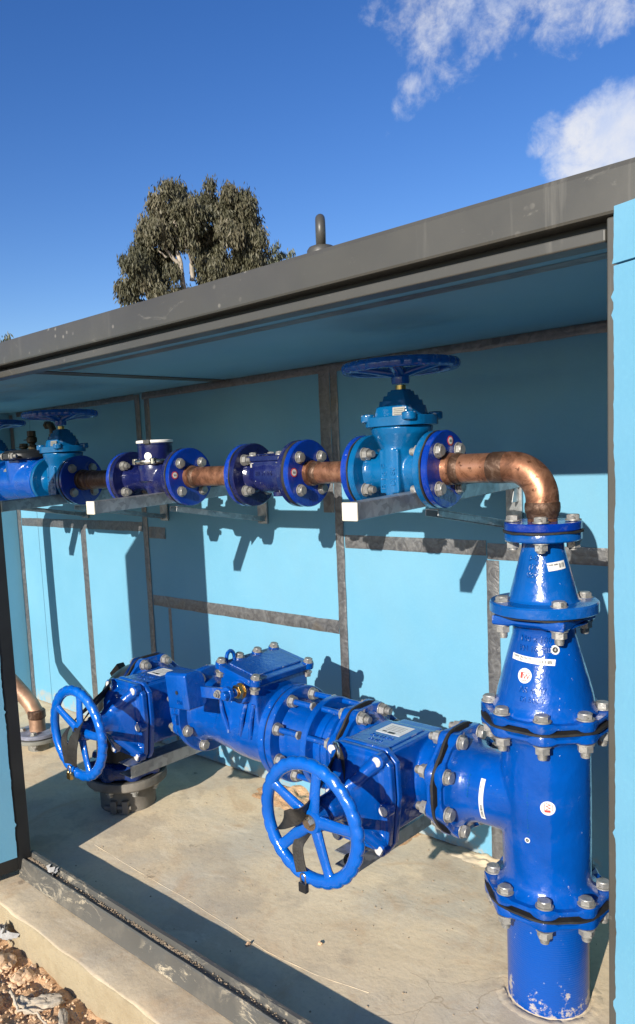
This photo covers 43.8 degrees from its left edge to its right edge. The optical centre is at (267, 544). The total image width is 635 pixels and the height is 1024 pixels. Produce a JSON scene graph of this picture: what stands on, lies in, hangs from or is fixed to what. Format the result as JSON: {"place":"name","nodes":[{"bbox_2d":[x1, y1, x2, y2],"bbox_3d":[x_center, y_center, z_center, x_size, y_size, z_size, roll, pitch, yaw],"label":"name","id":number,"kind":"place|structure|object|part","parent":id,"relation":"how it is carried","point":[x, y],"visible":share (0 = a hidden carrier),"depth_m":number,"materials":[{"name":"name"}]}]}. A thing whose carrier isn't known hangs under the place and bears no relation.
{"place":"outdoors","nodes":[
{"label":"outdoors","id":0,"kind":"place"},
{"bbox_2d":[16,443,27,449],"bbox_3d":[-1.023,-0.405,3.287,0.076,0.030,0.042,3,9,44],"label":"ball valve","id":1,"kind":"object","parent":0,"point":[23,446],"visible":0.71,"depth_m":3.26,"materials":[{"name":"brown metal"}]},
{"bbox_2d":[23,431,36,448],"bbox_3d":[-0.964,-0.423,3.196,0.076,0.072,0.042,3,9,44],"label":"ball valve","id":2,"kind":"object","parent":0,"point":[31,439],"visible":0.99,"depth_m":3.17,"materials":[{"name":"brown metal"}]},
{"bbox_2d":[0,938,109,1023],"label":"soil","id":3,"kind":"structure","parent":0,"point":[92,1017],"depth_m":2.03,"materials":[{"name":"soil"}]},
{"bbox_2d":[0,996,5,1011],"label":"clay clod","id":4,"kind":"object","parent":3,"relation":"on","point":[2,1007],"visible":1,"depth_m":2.01,"materials":[{"name":"brown soil"}]},
{"bbox_2d":[0,951,16,976],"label":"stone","id":5,"kind":"object","parent":3,"relation":"on","point":[8,961],"visible":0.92,"depth_m":2.15,"materials":[{"name":"beige stone"}]},
{"bbox_2d":[0,920,19,939],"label":"plastic scrap","id":6,"kind":"object","parent":3,"relation":"on","point":[5,934],"visible":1,"depth_m":2.23,"materials":[{"name":"white plastic"}]},
{"bbox_2d":[10,967,36,986],"bbox_3d":[-0.659,1.168,2.119,0.062,0.049,0.066,3,9,44],"label":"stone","id":7,"kind":"object","parent":3,"relation":"on","point":[22,977],"visible":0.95,"depth_m":2.10,"materials":[{"name":"beige stone"}]},
{"bbox_2d":[16,995,32,1008],"bbox_3d":[-0.617,1.169,2.006,0.062,0.033,0.038,-2,6,6],"label":"stone","id":8,"kind":"object","parent":3,"relation":"on","point":[23,1001],"visible":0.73,"depth_m":2.00,"materials":[{"name":"white stone"}]},
{"bbox_2d":[9,990,46,1023],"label":"root","id":9,"kind":"object","parent":3,"relation":"on","point":[24,1010],"visible":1,"depth_m":1.96,"materials":[{"name":"wood"}]},
{"bbox_2d":[23,993,65,1014],"bbox_3d":[-0.566,1.165,1.995,0.110,0.039,0.047,-4,6,-12],"label":"stone","id":10,"kind":"object","parent":3,"relation":"on","point":[44,1002],"visible":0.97,"depth_m":1.99,"materials":[{"name":"white stone"}]},
{"bbox_2d":[0,946,102,1023],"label":"gravel stones","id":11,"kind":"object","parent":3,"relation":"on","point":[13,986],"visible":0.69,"depth_m":2.06,"materials":[{"name":"gravel"}]},
{"bbox_2d":[58,1008,68,1023],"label":"stone","id":12,"kind":"object","parent":3,"relation":"on","point":[63,1017],"visible":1,"depth_m":1.94,"materials":[{"name":"white stone"}]},
{"bbox_2d":[0,699,608,1023],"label":"concrete slab","id":13,"kind":"structure","parent":0,"point":[199,854],"depth_m":2.19,"materials":[{"name":"beige concrete"}]},
{"bbox_2d":[15,674,54,751],"bbox_3d":[-1.203,0.285,3.567,0.488,1.312,0.216,0,7,26],"label":"copper downpipe","id":14,"kind":"object","parent":13,"relation":"on","point":[36,734],"visible":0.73,"depth_m":3.54,"materials":[{"name":"metal"}]},
{"bbox_2d":[86,766,166,813],"bbox_3d":[-0.524,0.893,2.957,0.298,0.189,0.298,3,9,44],"label":"floor flange","id":15,"kind":"object","parent":13,"relation":"on","point":[123,797],"visible":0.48,"depth_m":2.85,"materials":[{"name":"metal"}]},
{"bbox_2d":[90,652,171,782],"bbox_3d":[-0.496,0.612,2.884,0.381,0.464,0.263,3,9,44],"label":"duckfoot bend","id":16,"kind":"object","parent":15,"relation":"on","point":[112,769],"visible":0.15,"depth_m":2.82,"materials":[{"name":"blue metal"}]},
{"bbox_2d":[95,845,368,992],"bbox_3d":[-0.182,1.031,2.229,1.138,0.003,0.047,3,9,44],"label":"slab seam","id":17,"kind":"object","parent":13,"relation":"on","point":[233,928],"visible":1,"depth_m":2.12,"materials":[{"name":"concrete"}]},
{"bbox_2d":[28,787,596,1023],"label":"grit","id":18,"kind":"object","parent":13,"relation":"on","point":[155,939],"visible":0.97,"depth_m":2.03,"materials":[{"name":"gravel"}]},
{"bbox_2d":[0,157,634,1023],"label":"valve cabinet","id":19,"kind":"object","parent":13,"relation":"on","point":[520,305],"visible":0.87,"depth_m":2.33,"materials":[{"name":"blue metal"}]},
{"bbox_3d":[-1.155,0.285,2.118,0.930,1.542,0.043,-8,8,-36],"label":"door","id":20,"kind":"part","parent":19,"relation":"part of","materials":[{"name":"blue paint"}]},
{"bbox_2d":[46,864,58,874],"bbox_3d":[-0.643,0.975,2.359,0.064,0.018,0.026,3,9,44],"label":"plastic scrap","id":21,"kind":"object","parent":19,"relation":"in","point":[52,869],"visible":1,"depth_m":2.36,"materials":[{"name":"white plastic"}]},
{"bbox_2d":[22,504,88,517],"bbox_3d":[-1.133,-0.184,3.503,0.048,0.200,0.746,3,9,44],"label":"wall bracket","id":22,"kind":"object","parent":19,"relation":"attached to","point":[83,514],"depth_m":3.66,"materials":[{"name":"metal"}]},
{"bbox_2d":[0,419,25,461],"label":"gate valve","id":23,"kind":"object","parent":22,"relation":"on","point":[9,423],"visible":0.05,"depth_m":3.37,"materials":[{"name":"blue metal"}]},
{"bbox_2d":[0,488,168,520],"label":"wall bracket","id":24,"kind":"object","parent":19,"relation":"attached to","point":[32,502],"depth_m":2.95,"materials":[{"name":"metal"}]},
{"bbox_2d":[21,409,97,504],"bbox_3d":[-0.780,-0.330,3.015,0.285,0.354,0.285,3,9,44],"label":"gate valve","id":25,"kind":"object","parent":24,"relation":"on","point":[60,447],"visible":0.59,"depth_m":2.97,"materials":[{"name":"blue metal"}]},
{"bbox_2d":[0,449,43,500],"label":"backflow preventer","id":26,"kind":"object","parent":25,"relation":"attached to","point":[16,467],"visible":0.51,"depth_m":3.12,"materials":[{"name":"blue metal"}]},
{"bbox_2d":[43,421,55,436],"bbox_3d":[-0.864,-0.411,3.156,0.076,0.165,0.042,3,9,44],"label":"ball valve","id":27,"kind":"object","parent":26,"relation":"on","point":[50,426],"visible":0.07,"depth_m":3.13,"materials":[{"name":"brown metal"}]},
{"bbox_2d":[58,452,147,504],"bbox_3d":[-0.586,-0.234,2.838,0.424,0.183,0.183,3,9,44],"label":"copper pipe","id":28,"kind":"object","parent":25,"relation":"attached to","point":[82,479],"visible":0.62,"depth_m":2.89,"materials":[{"name":"copper"},{"name":"blue enamel"},{"name":"zinc"}]},
{"bbox_2d":[119,739,200,778],"bbox_3d":[-0.197,0.689,2.741,0.088,0.110,0.716,3,9,44],"label":"support channel","id":29,"kind":"object","parent":19,"relation":"attached to","point":[170,753],"visible":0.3,"depth_m":2.55,"materials":[{"name":"metal"}]},
{"bbox_2d":[50,653,210,780],"bbox_3d":[-0.397,0.544,2.574,0.298,0.295,0.540,3,9,44],"label":"gate valve","id":30,"kind":"object","parent":29,"relation":"on","point":[133,717],"visible":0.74,"depth_m":2.47,"materials":[{"name":"blue metal"}]},
{"bbox_2d":[66,765,73,779],"bbox_3d":[-0.604,0.697,2.411,0.022,0.045,0.012,3,9,44],"label":"padlock","id":31,"kind":"object","parent":30,"relation":"hanging from","point":[70,775],"visible":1,"depth_m":2.41,"materials":[{"name":"gold metal"}]},
{"bbox_2d":[61,681,110,766],"bbox_3d":[-0.569,0.560,2.460,0.096,0.223,0.222,-1,7,18],"label":"webbing strap","id":32,"kind":"object","parent":30,"relation":"hanging from","point":[69,749],"visible":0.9,"depth_m":2.40,"materials":[{"name":"black fabric"}]},
{"bbox_2d":[165,642,313,771],"bbox_3d":[-0.112,0.495,2.411,0.458,0.377,0.404,3,9,44],"label":"check valve","id":33,"kind":"object","parent":30,"relation":"attached to","point":[227,702],"visible":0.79,"depth_m":2.31,"materials":[{"name":"blue metal"}]},
{"bbox_2d":[86,486,267,523],"bbox_3d":[-0.277,-0.135,2.663,0.048,0.200,0.746,3,9,44],"label":"wall bracket","id":34,"kind":"object","parent":19,"relation":"attached to","point":[121,503],"depth_m":2.57,"materials":[{"name":"metal"}]},
{"bbox_2d":[110,439,186,505],"bbox_3d":[-0.364,-0.238,2.617,0.296,0.216,0.183,3,9,44],"label":"water meter","id":35,"kind":"object","parent":34,"relation":"on","point":[136,477],"visible":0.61,"depth_m":2.58,"materials":[{"name":"blue metal"}]},
{"bbox_2d":[164,444,271,505],"bbox_3d":[-0.151,-0.210,2.411,0.392,0.183,0.183,3,9,44],"label":"copper pipe","id":36,"kind":"object","parent":35,"relation":"attached to","point":[192,476],"visible":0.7,"depth_m":2.45,"materials":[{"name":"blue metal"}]},
{"bbox_2d":[335,813,430,871],"bbox_3d":[0.438,0.724,2.115,0.087,0.108,0.720,3,9,44],"label":"support channel","id":37,"kind":"object","parent":19,"relation":"attached to","point":[414,827],"visible":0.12,"depth_m":1.96,"materials":[{"name":"metal"}]},
{"bbox_2d":[343,853,348,863],"bbox_3d":[0.199,0.732,1.806,0.038,0.053,0.040,3,9,44],"label":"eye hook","id":38,"kind":"object","parent":37,"relation":"attached to","point":[346,856],"visible":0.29,"depth_m":1.80,"materials":[{"name":"black metal"}]},
{"bbox_2d":[261,701,466,889],"bbox_3d":[0.273,0.583,1.916,0.298,0.295,0.540,3,9,44],"label":"gate valve","id":39,"kind":"object","parent":37,"relation":"on","point":[376,794],"visible":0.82,"depth_m":1.81,"materials":[{"name":"blue metal"}]},
{"bbox_2d":[298,872,308,893],"bbox_3d":[0.081,0.752,1.754,0.022,0.045,0.012,3,9,44],"label":"padlock","id":40,"kind":"object","parent":39,"relation":"hanging from","point":[303,887],"visible":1,"depth_m":1.75,"materials":[{"name":"metal"}]},
{"bbox_2d":[275,747,344,871],"bbox_3d":[0.122,0.608,1.803,0.093,0.235,0.216,3,9,44],"label":"webbing strap","id":41,"kind":"object","parent":39,"relation":"hanging from","point":[293,817],"visible":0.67,"depth_m":1.75,"materials":[{"name":"black fabric"}]},
{"bbox_2d":[264,684,399,788],"bbox_3d":[0.197,0.553,2.188,0.301,0.280,0.280,3,9,44],"label":"dismantling joint","id":42,"kind":"object","parent":39,"relation":"attached to","point":[309,721],"visible":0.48,"depth_m":2.18,"materials":[{"name":"blue metal"}]},
{"bbox_2d":[342,483,522,527],"bbox_3d":[0.439,-0.094,1.960,0.048,0.200,0.746,3,9,44],"label":"wall bracket","id":43,"kind":"object","parent":19,"relation":"attached to","point":[358,510],"depth_m":1.94,"materials":[{"name":"metal"}]},
{"bbox_2d":[341,354,460,507],"bbox_3d":[0.330,-0.267,1.925,0.285,0.354,0.285,3,9,44],"label":"gate valve","id":44,"kind":"object","parent":43,"relation":"on","point":[402,421],"visible":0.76,"depth_m":1.88,"materials":[{"name":"blue metal"}]},
{"bbox_2d":[278,435,385,506],"bbox_3d":[0.181,-0.191,2.085,0.319,0.183,0.183,3,9,44],"label":"copper pipe","id":45,"kind":"object","parent":44,"relation":"attached to","point":[310,472],"visible":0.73,"depth_m":2.10,"materials":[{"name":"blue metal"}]},
{"bbox_2d":[229,440,302,506],"bbox_3d":[0.026,-0.199,2.237,0.202,0.183,0.183,3,9,44],"label":"strainer","id":46,"kind":"object","parent":45,"relation":"attached to","point":[260,473],"visible":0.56,"depth_m":2.23,"materials":[{"name":"blue metal"}]},
{"bbox_3d":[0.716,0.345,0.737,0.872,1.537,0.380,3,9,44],"label":"door","id":47,"kind":"part","parent":19,"relation":"part of","materials":[{"name":"blue paint"}]},
{"bbox_2d":[484,878,608,1023],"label":"riser pipe","id":48,"kind":"object","parent":13,"relation":"on","point":[551,980],"visible":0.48,"depth_m":1.73,"materials":[{"name":"blue metal"}]},
{"bbox_2d":[414,709,608,944],"bbox_3d":[0.579,0.604,1.817,0.402,0.467,0.270,3,9,44],"label":"tee fitting","id":49,"kind":"object","parent":48,"relation":"on","point":[528,803],"visible":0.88,"depth_m":1.70,"materials":[{"name":"blue metal"}]},
{"bbox_2d":[481,614,607,760],"bbox_3d":[0.611,0.289,1.735,0.257,0.294,0.257,3,9,44],"label":"taper reducer","id":50,"kind":"object","parent":49,"relation":"on","point":[544,687],"visible":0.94,"depth_m":1.66,"materials":[{"name":"blue metal"}]},
{"bbox_2d":[489,528,599,645],"bbox_3d":[0.601,0.083,1.712,0.227,0.234,0.227,3,9,44],"label":"taper","id":51,"kind":"object","parent":50,"relation":"on","point":[543,587],"visible":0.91,"depth_m":1.66,"materials":[{"name":"blue metal"}]},
{"bbox_2d":[409,430,581,553],"bbox_3d":[0.511,-0.128,1.768,0.381,0.272,0.183,3,9,44],"label":"copper bend","id":52,"kind":"object","parent":51,"relation":"on","point":[449,468],"visible":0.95,"depth_m":1.73,"materials":[{"name":"brown metal"}]},
{"bbox_2d":[0,0,634,340],"label":"sky","id":53,"kind":"structure","parent":0,"point":[370,117],"materials":[{"name":"blue"}]},
{"bbox_2d":[252,785,420,845],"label":"dirt","id":54,"kind":"structure","parent":0,"point":[300,793],"depth_m":2.91,"materials":[{"name":"soil"}]},
{"bbox_2d":[440,844,499,866],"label":"dirt","id":55,"kind":"structure","parent":0,"point":[469,856],"depth_m":2.44,"materials":[{"name":"soil"}]},
{"bbox_3d":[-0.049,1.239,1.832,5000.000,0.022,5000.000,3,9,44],"label":"ground","id":56,"kind":"structure","parent":0,"visible":0},
{"bbox_2d":[0,332,13,341],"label":"gum tree","id":57,"kind":"object","parent":56,"relation":"on","point":[8,337],"visible":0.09,"depth_m":44.70,"materials":[{"name":"green plant"}]},
{"bbox_2d":[112,174,274,307],"bbox_3d":[-2.196,-6.428,25.342,5.254,10.809,2.499,-4,6,-7],"label":"gum tree","id":58,"kind":"object","parent":56,"relation":"on","point":[175,224],"visible":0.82,"depth_m":24.47,"materials":[{"name":"green plant"}]},
{"bbox_2d":[268,239,295,264],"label":"gum tree","id":59,"kind":"object","parent":56,"relation":"on","point":[279,254],"visible":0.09,"depth_m":46.40,"materials":[{"name":"green plant"}]}
]}

